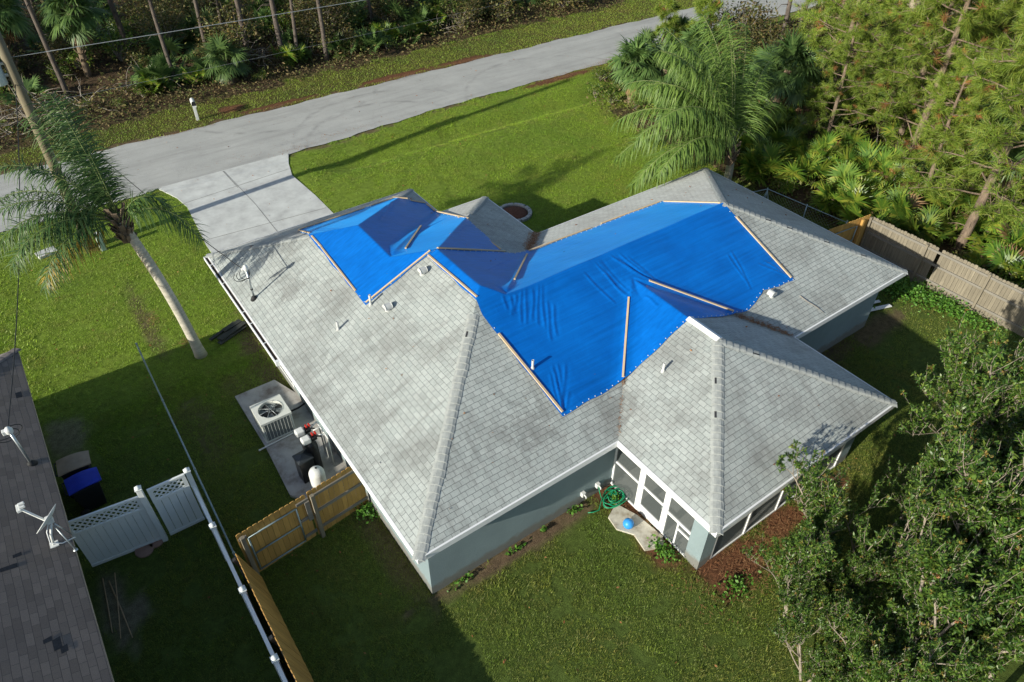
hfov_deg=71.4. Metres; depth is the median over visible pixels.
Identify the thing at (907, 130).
saw palmetto
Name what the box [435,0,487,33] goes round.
thicket bush
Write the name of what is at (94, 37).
saw palmetto
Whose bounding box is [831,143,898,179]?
saw palmetto
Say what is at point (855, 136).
saw palmetto
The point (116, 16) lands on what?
pine tree
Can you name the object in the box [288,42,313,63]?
saw palmetto
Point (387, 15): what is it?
thicket bush
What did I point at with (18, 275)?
service cable
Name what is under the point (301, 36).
dead branch pile
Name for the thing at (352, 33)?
thicket bush
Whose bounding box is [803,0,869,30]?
thicket bush
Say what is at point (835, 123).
shrub
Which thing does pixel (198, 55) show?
saw palmetto
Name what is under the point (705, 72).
cabbage palm
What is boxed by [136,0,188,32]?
thicket bush
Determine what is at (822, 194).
saw palmetto
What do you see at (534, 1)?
saw palmetto
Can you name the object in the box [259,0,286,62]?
pine tree
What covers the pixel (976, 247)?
saw palmetto
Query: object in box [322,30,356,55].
saw palmetto
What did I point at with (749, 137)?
saw palmetto
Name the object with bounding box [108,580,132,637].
bamboo pole
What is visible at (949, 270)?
wooden fence
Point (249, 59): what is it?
power line
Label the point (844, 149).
saw palmetto
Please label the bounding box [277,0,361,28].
thicket bush
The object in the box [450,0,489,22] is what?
thicket bush
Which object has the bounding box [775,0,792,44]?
pine tree
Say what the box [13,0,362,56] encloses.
power line
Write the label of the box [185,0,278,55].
thicket bush
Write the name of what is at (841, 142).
saw palmetto
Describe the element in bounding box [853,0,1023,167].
pine tree
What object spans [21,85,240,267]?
service cable
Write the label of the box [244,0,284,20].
saw palmetto
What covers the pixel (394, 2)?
thicket bush
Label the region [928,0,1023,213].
pine tree
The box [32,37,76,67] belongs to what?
thicket bush
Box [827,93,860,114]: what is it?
saw palmetto
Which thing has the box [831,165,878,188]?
saw palmetto
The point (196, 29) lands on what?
saw palmetto
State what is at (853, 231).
wooden fence
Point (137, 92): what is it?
shrub
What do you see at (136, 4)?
thicket bush
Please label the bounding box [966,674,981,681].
oak tree
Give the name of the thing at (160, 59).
saw palmetto
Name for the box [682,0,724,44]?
pine tree
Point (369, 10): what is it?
pine tree
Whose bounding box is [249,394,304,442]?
air conditioner
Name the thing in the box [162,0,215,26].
thicket bush
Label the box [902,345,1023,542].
oak tree
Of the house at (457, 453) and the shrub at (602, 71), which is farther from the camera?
the shrub at (602, 71)
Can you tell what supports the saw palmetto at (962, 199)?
on the ground at (464, 658)
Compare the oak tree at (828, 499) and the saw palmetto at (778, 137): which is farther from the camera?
the saw palmetto at (778, 137)
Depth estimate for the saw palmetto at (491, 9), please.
53.62 m
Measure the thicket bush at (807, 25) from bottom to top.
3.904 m
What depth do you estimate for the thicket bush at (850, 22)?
47.19 m
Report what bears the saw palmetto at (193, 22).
on the ground at (464, 658)
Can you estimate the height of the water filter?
1.475 m
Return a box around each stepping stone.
[135,544,153,557]
[149,537,162,547]
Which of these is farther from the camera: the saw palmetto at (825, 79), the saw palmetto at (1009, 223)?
the saw palmetto at (825, 79)
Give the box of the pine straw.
[80,56,806,624]
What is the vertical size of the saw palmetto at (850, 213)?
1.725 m
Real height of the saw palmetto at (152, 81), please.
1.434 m
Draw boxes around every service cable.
[7,84,19,425]
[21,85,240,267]
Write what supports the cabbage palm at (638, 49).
on the ground at (464, 658)
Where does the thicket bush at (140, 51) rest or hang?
on the ground at (464, 658)
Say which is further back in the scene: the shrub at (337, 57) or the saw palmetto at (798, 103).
the shrub at (337, 57)
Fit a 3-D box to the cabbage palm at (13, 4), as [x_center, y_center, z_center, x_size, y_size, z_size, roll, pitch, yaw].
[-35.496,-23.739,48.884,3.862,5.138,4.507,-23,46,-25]
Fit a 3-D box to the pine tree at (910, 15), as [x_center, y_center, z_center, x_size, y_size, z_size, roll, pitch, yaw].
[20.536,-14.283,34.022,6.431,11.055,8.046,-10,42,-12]
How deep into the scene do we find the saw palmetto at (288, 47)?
45.19 m
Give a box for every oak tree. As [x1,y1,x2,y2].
[740,505,860,617]
[764,567,899,681]
[776,439,968,599]
[793,641,847,681]
[815,542,901,629]
[818,594,996,677]
[832,622,978,681]
[872,519,1023,681]
[879,432,959,525]
[880,521,986,591]
[893,421,1023,589]
[898,308,1023,452]
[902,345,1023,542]
[950,479,1023,680]
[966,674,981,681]
[992,504,1023,579]
[995,445,1023,548]
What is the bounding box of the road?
[0,0,822,231]
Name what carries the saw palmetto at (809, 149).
on the ground at (464, 658)
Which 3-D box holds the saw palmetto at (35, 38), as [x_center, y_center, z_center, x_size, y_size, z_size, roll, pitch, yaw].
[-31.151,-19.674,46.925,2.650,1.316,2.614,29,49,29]
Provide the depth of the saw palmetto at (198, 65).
43.26 m
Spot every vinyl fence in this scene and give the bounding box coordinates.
[68,485,167,566]
[183,467,288,681]
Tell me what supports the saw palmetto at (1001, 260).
on the ground at (464, 658)
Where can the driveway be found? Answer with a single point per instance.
(228, 208)
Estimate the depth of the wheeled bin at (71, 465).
19.93 m
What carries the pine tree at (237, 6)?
on the ground at (464, 658)
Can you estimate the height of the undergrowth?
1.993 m
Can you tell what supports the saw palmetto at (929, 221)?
on the ground at (464, 658)
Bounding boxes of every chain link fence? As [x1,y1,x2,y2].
[135,343,248,585]
[753,188,847,228]
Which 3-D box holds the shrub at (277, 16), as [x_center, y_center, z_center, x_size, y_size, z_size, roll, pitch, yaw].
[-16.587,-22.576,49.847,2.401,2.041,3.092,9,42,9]
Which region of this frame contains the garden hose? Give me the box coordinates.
[588,485,628,512]
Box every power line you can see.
[0,2,506,111]
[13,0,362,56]
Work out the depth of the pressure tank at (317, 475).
19.88 m
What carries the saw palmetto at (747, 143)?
on the ground at (464, 658)
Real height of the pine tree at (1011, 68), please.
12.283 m
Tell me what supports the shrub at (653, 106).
on the ground at (464, 658)
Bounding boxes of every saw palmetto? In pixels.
[0,75,53,108]
[23,31,48,54]
[42,14,71,41]
[44,23,69,44]
[63,15,111,52]
[95,20,119,45]
[128,59,188,89]
[134,76,165,93]
[135,61,156,72]
[135,70,175,95]
[137,30,201,63]
[149,49,186,78]
[164,23,196,48]
[170,6,224,39]
[172,0,212,19]
[176,67,208,85]
[181,31,218,50]
[189,18,226,41]
[189,41,227,62]
[189,57,219,82]
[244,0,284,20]
[247,2,283,38]
[269,40,305,66]
[273,27,306,46]
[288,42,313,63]
[300,22,332,48]
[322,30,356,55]
[326,16,356,35]
[339,0,379,26]
[343,0,368,23]
[347,25,387,53]
[362,20,398,40]
[368,0,432,24]
[383,21,423,43]
[395,6,440,30]
[398,19,426,31]
[403,0,455,16]
[407,14,437,35]
[417,0,455,8]
[426,4,459,25]
[427,2,454,24]
[467,0,492,16]
[482,0,502,15]
[494,0,523,7]
[526,0,552,6]
[709,131,763,162]
[731,123,772,156]
[734,134,771,169]
[737,132,766,161]
[737,138,793,183]
[737,141,808,194]
[740,46,756,63]
[740,145,784,176]
[749,126,779,145]
[754,110,793,129]
[755,121,811,157]
[756,104,795,133]
[759,108,810,140]
[771,149,838,189]
[775,117,806,140]
[780,130,833,160]
[782,95,810,107]
[783,105,802,118]
[786,129,854,164]
[794,148,828,181]
[796,139,825,156]
[802,138,837,157]
[807,148,844,183]
[809,175,875,224]
[814,67,849,95]
[816,121,872,143]
[820,93,851,114]
[824,82,864,110]
[825,159,883,205]
[826,172,889,217]
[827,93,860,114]
[827,186,871,218]
[828,98,877,127]
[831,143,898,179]
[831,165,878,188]
[832,131,877,154]
[836,200,900,228]
[838,140,871,167]
[839,138,893,169]
[846,176,902,205]
[848,78,886,118]
[854,135,910,184]
[856,193,914,230]
[858,144,923,180]
[858,158,914,193]
[862,182,931,221]
[865,90,889,116]
[873,195,937,252]
[874,173,922,212]
[875,92,929,126]
[877,119,915,140]
[880,121,919,147]
[880,147,946,186]
[884,163,941,206]
[892,108,935,126]
[894,196,958,247]
[917,161,942,182]
[918,181,990,219]
[920,142,970,184]
[921,141,951,148]
[939,204,1013,244]
[941,172,993,214]
[958,241,1023,288]
[962,220,1023,269]
[962,238,1023,275]
[971,162,1022,185]
[987,177,1023,214]
[987,213,1023,250]
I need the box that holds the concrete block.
[35,247,56,258]
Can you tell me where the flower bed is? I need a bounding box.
[500,203,531,221]
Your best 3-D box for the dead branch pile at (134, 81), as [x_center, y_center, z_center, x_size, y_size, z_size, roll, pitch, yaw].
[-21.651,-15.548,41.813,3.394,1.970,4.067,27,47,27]
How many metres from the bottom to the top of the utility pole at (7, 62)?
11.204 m
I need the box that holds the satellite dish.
[15,501,77,551]
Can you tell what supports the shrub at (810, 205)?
on the ground at (464, 658)
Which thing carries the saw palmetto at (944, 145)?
on the ground at (464, 658)
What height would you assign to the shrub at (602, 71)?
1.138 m
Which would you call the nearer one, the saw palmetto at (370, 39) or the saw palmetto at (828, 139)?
the saw palmetto at (828, 139)
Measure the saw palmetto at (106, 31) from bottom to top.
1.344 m
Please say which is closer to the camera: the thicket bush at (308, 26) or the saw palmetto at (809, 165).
the saw palmetto at (809, 165)
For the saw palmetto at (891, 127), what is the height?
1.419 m
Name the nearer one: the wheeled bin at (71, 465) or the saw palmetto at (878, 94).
the wheeled bin at (71, 465)
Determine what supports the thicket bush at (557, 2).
on the ground at (464, 658)
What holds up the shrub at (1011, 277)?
on the ground at (464, 658)
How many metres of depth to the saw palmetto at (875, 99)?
39.70 m
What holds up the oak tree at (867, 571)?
on the ground at (464, 658)
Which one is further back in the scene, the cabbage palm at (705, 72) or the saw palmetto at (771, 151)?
the cabbage palm at (705, 72)
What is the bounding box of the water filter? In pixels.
[294,421,334,467]
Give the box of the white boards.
[870,300,891,311]
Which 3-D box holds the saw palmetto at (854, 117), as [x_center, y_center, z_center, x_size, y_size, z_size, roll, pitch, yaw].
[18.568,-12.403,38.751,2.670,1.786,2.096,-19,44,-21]
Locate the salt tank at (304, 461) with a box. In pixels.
[292,449,314,483]
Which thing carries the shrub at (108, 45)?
on the ground at (464, 658)
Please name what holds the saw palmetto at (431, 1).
on the ground at (464, 658)
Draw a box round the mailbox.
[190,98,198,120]
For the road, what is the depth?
40.25 m
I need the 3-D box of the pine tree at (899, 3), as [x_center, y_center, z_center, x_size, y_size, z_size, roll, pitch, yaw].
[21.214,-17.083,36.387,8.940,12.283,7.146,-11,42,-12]
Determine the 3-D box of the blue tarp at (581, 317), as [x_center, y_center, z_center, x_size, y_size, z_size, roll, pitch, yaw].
[3.335,-2.210,22.101,10.150,1.796,6.409,-25,47,-26]
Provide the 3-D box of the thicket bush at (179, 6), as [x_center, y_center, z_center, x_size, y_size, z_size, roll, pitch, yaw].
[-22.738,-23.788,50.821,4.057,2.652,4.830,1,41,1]
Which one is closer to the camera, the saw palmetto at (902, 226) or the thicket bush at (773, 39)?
the saw palmetto at (902, 226)
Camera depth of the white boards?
27.11 m
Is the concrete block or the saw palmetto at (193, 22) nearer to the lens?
the concrete block
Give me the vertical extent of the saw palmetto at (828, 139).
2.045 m
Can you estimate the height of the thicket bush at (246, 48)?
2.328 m
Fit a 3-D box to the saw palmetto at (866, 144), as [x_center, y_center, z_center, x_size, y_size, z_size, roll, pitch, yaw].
[17.539,-8.492,34.050,3.354,2.006,3.357,25,47,26]
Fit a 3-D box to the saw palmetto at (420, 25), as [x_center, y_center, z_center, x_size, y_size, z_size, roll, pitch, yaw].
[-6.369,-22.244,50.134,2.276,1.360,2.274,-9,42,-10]
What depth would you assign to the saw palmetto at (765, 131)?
36.15 m
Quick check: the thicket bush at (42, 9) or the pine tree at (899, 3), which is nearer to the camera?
the pine tree at (899, 3)
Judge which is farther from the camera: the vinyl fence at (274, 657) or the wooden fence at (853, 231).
the wooden fence at (853, 231)
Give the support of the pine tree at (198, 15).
on the ground at (464, 658)
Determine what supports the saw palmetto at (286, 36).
on the ground at (464, 658)
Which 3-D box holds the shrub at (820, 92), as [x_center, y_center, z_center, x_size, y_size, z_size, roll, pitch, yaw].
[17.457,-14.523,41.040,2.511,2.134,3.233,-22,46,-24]
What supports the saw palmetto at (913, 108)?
on the ground at (464, 658)
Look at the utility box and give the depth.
29.65 m
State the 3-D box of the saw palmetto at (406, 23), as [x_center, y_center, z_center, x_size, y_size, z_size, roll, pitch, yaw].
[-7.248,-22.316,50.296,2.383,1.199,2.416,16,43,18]
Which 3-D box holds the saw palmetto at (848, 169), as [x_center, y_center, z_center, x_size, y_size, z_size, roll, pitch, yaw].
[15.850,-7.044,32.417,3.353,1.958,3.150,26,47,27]
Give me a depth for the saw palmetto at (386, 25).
48.82 m
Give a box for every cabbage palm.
[0,0,22,27]
[0,0,35,80]
[34,0,111,76]
[75,0,119,22]
[199,31,252,84]
[607,32,663,104]
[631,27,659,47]
[642,38,689,86]
[651,82,683,129]
[664,14,692,50]
[677,21,715,63]
[677,53,726,102]
[687,41,706,64]
[739,40,796,104]
[751,25,827,114]
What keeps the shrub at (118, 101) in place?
on the ground at (464, 658)
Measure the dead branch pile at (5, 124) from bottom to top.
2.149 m
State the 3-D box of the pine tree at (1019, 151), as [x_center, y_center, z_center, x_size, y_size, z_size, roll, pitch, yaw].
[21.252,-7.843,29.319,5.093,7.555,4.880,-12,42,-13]
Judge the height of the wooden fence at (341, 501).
1.891 m
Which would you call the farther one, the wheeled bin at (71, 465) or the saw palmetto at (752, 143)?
the saw palmetto at (752, 143)
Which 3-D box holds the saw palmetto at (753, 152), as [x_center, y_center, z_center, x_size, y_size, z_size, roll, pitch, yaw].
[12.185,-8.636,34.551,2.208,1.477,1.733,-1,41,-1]
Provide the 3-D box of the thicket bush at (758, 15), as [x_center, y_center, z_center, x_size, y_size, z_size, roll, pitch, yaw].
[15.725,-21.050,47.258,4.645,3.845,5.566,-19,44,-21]
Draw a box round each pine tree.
[24,0,73,100]
[30,0,38,17]
[107,0,133,59]
[148,0,174,75]
[193,0,206,45]
[210,0,225,36]
[234,0,253,66]
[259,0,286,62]
[289,0,298,61]
[316,0,333,62]
[360,0,373,26]
[650,0,683,47]
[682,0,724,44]
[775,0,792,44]
[789,0,909,64]
[792,2,893,156]
[793,0,912,108]
[795,2,811,32]
[796,0,989,121]
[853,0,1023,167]
[858,0,1002,147]
[869,0,882,43]
[881,44,995,203]
[889,0,1006,76]
[889,1,1023,251]
[902,0,1023,148]
[925,0,1023,135]
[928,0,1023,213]
[965,74,1020,164]
[965,78,1023,232]
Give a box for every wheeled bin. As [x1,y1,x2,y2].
[53,450,91,497]
[62,467,106,515]
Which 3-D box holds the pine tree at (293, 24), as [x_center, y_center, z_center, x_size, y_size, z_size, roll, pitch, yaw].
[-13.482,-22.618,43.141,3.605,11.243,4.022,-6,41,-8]
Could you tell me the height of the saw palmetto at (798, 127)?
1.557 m
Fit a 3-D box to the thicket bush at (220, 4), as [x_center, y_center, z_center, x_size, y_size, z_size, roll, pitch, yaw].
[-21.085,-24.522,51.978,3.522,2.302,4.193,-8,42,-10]
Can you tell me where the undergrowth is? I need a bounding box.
[0,0,1019,312]
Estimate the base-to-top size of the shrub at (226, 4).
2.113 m
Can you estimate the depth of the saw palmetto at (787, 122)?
36.71 m
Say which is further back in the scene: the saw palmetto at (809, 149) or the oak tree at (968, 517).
the saw palmetto at (809, 149)
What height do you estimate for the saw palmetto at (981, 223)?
1.825 m
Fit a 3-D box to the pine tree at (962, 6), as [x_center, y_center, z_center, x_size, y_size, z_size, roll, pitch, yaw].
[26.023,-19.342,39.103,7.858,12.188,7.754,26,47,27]
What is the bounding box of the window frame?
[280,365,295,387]
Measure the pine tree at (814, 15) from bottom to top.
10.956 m
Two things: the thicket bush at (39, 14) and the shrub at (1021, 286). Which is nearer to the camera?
the shrub at (1021, 286)
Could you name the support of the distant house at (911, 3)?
on the ground at (464, 658)
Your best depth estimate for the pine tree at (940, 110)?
29.88 m
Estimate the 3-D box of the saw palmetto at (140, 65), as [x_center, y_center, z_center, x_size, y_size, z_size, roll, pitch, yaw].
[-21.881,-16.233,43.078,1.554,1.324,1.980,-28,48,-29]
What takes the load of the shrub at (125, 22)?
on the ground at (464, 658)
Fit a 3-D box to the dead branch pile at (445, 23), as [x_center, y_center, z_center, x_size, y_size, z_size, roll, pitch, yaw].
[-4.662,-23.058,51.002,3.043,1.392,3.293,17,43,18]
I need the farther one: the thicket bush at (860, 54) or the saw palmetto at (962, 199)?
the thicket bush at (860, 54)
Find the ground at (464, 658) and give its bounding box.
[0,0,1023,681]
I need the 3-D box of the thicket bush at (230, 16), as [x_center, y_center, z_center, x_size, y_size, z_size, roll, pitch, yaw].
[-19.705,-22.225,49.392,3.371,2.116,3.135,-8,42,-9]
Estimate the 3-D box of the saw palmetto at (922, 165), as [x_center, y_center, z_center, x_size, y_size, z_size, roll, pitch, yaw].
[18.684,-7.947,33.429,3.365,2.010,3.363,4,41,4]
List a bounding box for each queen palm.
[0,89,210,358]
[610,9,788,196]
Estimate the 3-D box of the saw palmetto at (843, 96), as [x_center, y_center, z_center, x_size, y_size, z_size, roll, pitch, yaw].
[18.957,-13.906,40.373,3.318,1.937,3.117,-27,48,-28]
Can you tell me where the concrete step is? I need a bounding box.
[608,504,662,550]
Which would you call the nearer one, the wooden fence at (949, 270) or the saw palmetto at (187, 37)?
the wooden fence at (949, 270)
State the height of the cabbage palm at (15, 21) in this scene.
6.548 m
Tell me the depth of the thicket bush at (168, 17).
46.58 m
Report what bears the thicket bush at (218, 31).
on the ground at (464, 658)
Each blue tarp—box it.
[298,196,501,304]
[427,200,793,415]
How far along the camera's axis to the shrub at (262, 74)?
43.93 m
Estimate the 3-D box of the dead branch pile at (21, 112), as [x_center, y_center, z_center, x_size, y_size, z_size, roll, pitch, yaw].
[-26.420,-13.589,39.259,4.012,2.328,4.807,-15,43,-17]
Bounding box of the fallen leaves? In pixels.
[21,59,909,670]
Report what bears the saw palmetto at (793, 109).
on the ground at (464, 658)
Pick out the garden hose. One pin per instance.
(615, 500)
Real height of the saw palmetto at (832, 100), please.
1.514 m
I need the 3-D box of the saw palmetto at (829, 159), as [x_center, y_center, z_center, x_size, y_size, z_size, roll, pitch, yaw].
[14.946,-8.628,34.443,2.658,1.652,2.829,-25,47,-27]
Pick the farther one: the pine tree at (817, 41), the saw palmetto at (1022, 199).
the pine tree at (817, 41)
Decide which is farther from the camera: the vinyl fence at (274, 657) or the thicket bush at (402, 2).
the thicket bush at (402, 2)
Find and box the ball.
[623,518,633,528]
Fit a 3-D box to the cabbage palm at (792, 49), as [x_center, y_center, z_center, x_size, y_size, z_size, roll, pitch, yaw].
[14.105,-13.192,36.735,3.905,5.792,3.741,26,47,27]
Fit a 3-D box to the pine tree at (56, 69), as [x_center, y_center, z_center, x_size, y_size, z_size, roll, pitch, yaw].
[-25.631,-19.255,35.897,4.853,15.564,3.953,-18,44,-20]
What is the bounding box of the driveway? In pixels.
[159,153,333,252]
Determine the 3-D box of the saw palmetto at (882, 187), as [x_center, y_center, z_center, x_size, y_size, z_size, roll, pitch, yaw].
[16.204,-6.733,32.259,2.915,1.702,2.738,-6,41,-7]
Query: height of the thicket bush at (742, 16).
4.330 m
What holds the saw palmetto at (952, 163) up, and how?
on the ground at (464, 658)
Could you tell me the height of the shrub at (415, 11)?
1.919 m
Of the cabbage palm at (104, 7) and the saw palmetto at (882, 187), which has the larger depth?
the cabbage palm at (104, 7)
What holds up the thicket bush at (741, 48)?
on the ground at (464, 658)
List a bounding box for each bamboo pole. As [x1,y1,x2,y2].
[102,578,112,632]
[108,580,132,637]
[114,573,120,638]
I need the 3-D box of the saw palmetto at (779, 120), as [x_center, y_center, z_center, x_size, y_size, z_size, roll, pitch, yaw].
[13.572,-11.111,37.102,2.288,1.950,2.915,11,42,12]
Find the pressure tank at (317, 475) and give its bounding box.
[309,465,326,489]
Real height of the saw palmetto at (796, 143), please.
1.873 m
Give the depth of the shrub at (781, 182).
33.51 m
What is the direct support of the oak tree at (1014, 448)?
on the ground at (464, 658)
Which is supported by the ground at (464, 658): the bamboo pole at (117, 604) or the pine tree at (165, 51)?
the pine tree at (165, 51)
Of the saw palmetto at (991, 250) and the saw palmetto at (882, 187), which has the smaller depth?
the saw palmetto at (991, 250)
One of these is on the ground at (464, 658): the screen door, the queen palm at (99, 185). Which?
the queen palm at (99, 185)
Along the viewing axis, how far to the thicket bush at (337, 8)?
47.59 m
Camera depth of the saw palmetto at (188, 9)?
50.15 m
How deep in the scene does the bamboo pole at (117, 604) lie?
17.78 m
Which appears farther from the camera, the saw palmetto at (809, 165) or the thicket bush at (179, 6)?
the thicket bush at (179, 6)
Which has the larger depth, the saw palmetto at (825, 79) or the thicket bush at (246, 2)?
the thicket bush at (246, 2)
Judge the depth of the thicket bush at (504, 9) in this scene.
52.46 m
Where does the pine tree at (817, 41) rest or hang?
on the ground at (464, 658)
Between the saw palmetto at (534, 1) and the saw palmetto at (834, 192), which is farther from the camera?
the saw palmetto at (534, 1)
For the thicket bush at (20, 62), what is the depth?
44.63 m
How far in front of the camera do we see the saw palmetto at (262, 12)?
49.05 m
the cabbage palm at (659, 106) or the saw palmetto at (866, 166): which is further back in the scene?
the cabbage palm at (659, 106)
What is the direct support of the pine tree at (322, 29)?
on the ground at (464, 658)
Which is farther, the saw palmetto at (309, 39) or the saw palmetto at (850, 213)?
the saw palmetto at (309, 39)
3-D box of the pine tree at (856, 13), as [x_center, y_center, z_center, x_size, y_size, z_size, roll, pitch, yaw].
[15.938,-11.977,33.970,4.808,7.556,4.872,27,48,28]
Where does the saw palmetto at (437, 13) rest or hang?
on the ground at (464, 658)
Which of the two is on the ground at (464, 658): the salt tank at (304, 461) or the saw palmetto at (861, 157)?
the saw palmetto at (861, 157)
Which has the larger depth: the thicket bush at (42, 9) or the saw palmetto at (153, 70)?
the thicket bush at (42, 9)
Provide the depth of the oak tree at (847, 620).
14.95 m
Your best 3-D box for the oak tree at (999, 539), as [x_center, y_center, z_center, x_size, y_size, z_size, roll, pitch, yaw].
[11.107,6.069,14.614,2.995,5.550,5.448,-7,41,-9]
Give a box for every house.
[0,348,113,681]
[203,167,907,593]
[892,0,1016,42]
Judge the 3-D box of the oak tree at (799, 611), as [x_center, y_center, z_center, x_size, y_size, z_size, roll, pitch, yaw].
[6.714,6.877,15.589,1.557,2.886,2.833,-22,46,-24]
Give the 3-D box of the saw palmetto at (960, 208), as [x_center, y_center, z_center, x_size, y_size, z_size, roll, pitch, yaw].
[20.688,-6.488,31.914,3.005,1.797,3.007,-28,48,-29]
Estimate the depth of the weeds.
26.23 m
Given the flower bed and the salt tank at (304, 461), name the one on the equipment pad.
the salt tank at (304, 461)
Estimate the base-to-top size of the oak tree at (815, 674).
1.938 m
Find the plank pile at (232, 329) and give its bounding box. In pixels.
[209,319,246,344]
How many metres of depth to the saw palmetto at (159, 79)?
42.05 m
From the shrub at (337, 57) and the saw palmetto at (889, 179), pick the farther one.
the shrub at (337, 57)
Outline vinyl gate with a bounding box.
[146,473,204,534]
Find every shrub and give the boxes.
[2,126,16,131]
[37,19,51,32]
[43,58,72,83]
[58,43,93,69]
[77,96,91,107]
[91,16,145,62]
[91,31,121,49]
[99,4,150,44]
[110,95,127,105]
[132,84,153,97]
[179,68,201,84]
[212,0,236,11]
[251,67,266,79]
[258,7,288,29]
[267,9,290,33]
[283,59,294,69]
[333,52,345,61]
[341,3,366,25]
[377,32,398,48]
[405,0,441,20]
[433,0,483,22]
[584,79,611,98]
[589,63,614,80]
[599,86,620,106]
[600,60,625,71]
[627,97,643,109]
[636,106,654,118]
[645,94,671,116]
[769,175,796,195]
[804,75,836,103]
[807,196,834,214]
[810,106,860,141]
[877,136,921,150]
[989,263,1023,287]
[994,273,1023,288]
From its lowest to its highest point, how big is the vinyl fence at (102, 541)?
2.320 m
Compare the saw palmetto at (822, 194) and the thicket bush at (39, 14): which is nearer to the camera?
the saw palmetto at (822, 194)
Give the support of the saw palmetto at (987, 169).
on the ground at (464, 658)
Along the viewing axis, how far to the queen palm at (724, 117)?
29.79 m
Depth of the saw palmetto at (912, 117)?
38.50 m
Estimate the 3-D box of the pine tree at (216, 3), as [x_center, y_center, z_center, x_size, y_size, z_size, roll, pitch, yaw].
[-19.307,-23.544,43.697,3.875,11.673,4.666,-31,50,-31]
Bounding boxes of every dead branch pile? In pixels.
[0,74,78,124]
[0,107,31,136]
[4,81,118,131]
[101,55,179,96]
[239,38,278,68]
[269,25,335,57]
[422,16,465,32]
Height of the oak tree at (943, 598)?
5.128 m
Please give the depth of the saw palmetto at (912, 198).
30.97 m
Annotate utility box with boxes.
[96,232,106,251]
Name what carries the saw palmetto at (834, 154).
on the ground at (464, 658)
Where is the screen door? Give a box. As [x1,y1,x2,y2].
[637,472,667,529]
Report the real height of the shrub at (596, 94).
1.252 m
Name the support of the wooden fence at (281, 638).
on the ground at (464, 658)
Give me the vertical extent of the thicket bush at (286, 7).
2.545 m
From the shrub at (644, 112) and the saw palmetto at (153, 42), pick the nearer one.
the shrub at (644, 112)
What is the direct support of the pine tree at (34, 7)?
on the ground at (464, 658)
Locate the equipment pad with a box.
[235,380,352,507]
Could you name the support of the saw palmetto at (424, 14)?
on the ground at (464, 658)
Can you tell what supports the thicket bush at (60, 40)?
on the ground at (464, 658)
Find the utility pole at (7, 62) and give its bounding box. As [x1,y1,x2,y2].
[0,32,94,249]
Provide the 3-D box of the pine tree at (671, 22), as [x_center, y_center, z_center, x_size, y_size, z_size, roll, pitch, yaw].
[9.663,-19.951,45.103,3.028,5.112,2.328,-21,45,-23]
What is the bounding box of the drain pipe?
[259,426,304,450]
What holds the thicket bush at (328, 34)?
on the ground at (464, 658)
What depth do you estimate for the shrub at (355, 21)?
49.27 m
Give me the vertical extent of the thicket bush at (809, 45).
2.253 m
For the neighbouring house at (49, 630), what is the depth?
15.45 m
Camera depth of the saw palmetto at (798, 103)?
39.81 m
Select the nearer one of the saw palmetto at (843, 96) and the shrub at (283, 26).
the saw palmetto at (843, 96)
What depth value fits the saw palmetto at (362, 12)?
51.48 m
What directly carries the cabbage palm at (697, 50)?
on the ground at (464, 658)
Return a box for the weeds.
[352,256,1017,610]
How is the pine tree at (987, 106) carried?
on the ground at (464, 658)
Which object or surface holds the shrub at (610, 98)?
on the ground at (464, 658)
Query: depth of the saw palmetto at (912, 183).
32.65 m
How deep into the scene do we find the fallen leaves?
22.58 m
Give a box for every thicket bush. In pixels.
[2,67,26,85]
[14,49,34,69]
[22,0,84,20]
[23,0,74,28]
[32,25,93,68]
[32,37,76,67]
[107,0,160,23]
[115,41,157,65]
[119,0,159,15]
[119,0,192,51]
[124,9,174,44]
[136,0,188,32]
[148,0,183,11]
[160,0,216,14]
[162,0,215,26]
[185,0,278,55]
[189,41,204,59]
[194,17,242,43]
[197,32,258,71]
[200,0,244,14]
[209,6,249,27]
[242,0,266,17]
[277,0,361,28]
[278,0,313,16]
[279,6,313,33]
[285,0,356,43]
[285,0,365,37]
[307,18,361,51]
[333,22,369,48]
[366,2,411,24]
[367,0,414,20]
[370,0,415,17]
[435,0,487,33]
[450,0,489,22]
[485,0,525,20]
[542,0,589,13]
[688,0,780,59]
[710,21,764,66]
[716,0,781,55]
[742,11,810,49]
[788,23,827,50]
[798,0,872,47]
[801,0,890,41]
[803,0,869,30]
[843,46,893,80]
[845,40,884,64]
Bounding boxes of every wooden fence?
[231,553,313,681]
[236,466,367,575]
[829,214,870,245]
[859,217,1023,336]
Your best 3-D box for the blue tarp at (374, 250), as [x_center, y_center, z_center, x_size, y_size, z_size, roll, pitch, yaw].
[-3.934,-3.745,24.237,5.480,2.229,6.410,-25,47,-26]
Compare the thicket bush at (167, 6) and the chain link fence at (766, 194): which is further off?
the thicket bush at (167, 6)
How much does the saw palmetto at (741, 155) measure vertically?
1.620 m
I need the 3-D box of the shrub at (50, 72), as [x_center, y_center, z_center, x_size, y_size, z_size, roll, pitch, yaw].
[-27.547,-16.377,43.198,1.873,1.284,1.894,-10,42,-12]

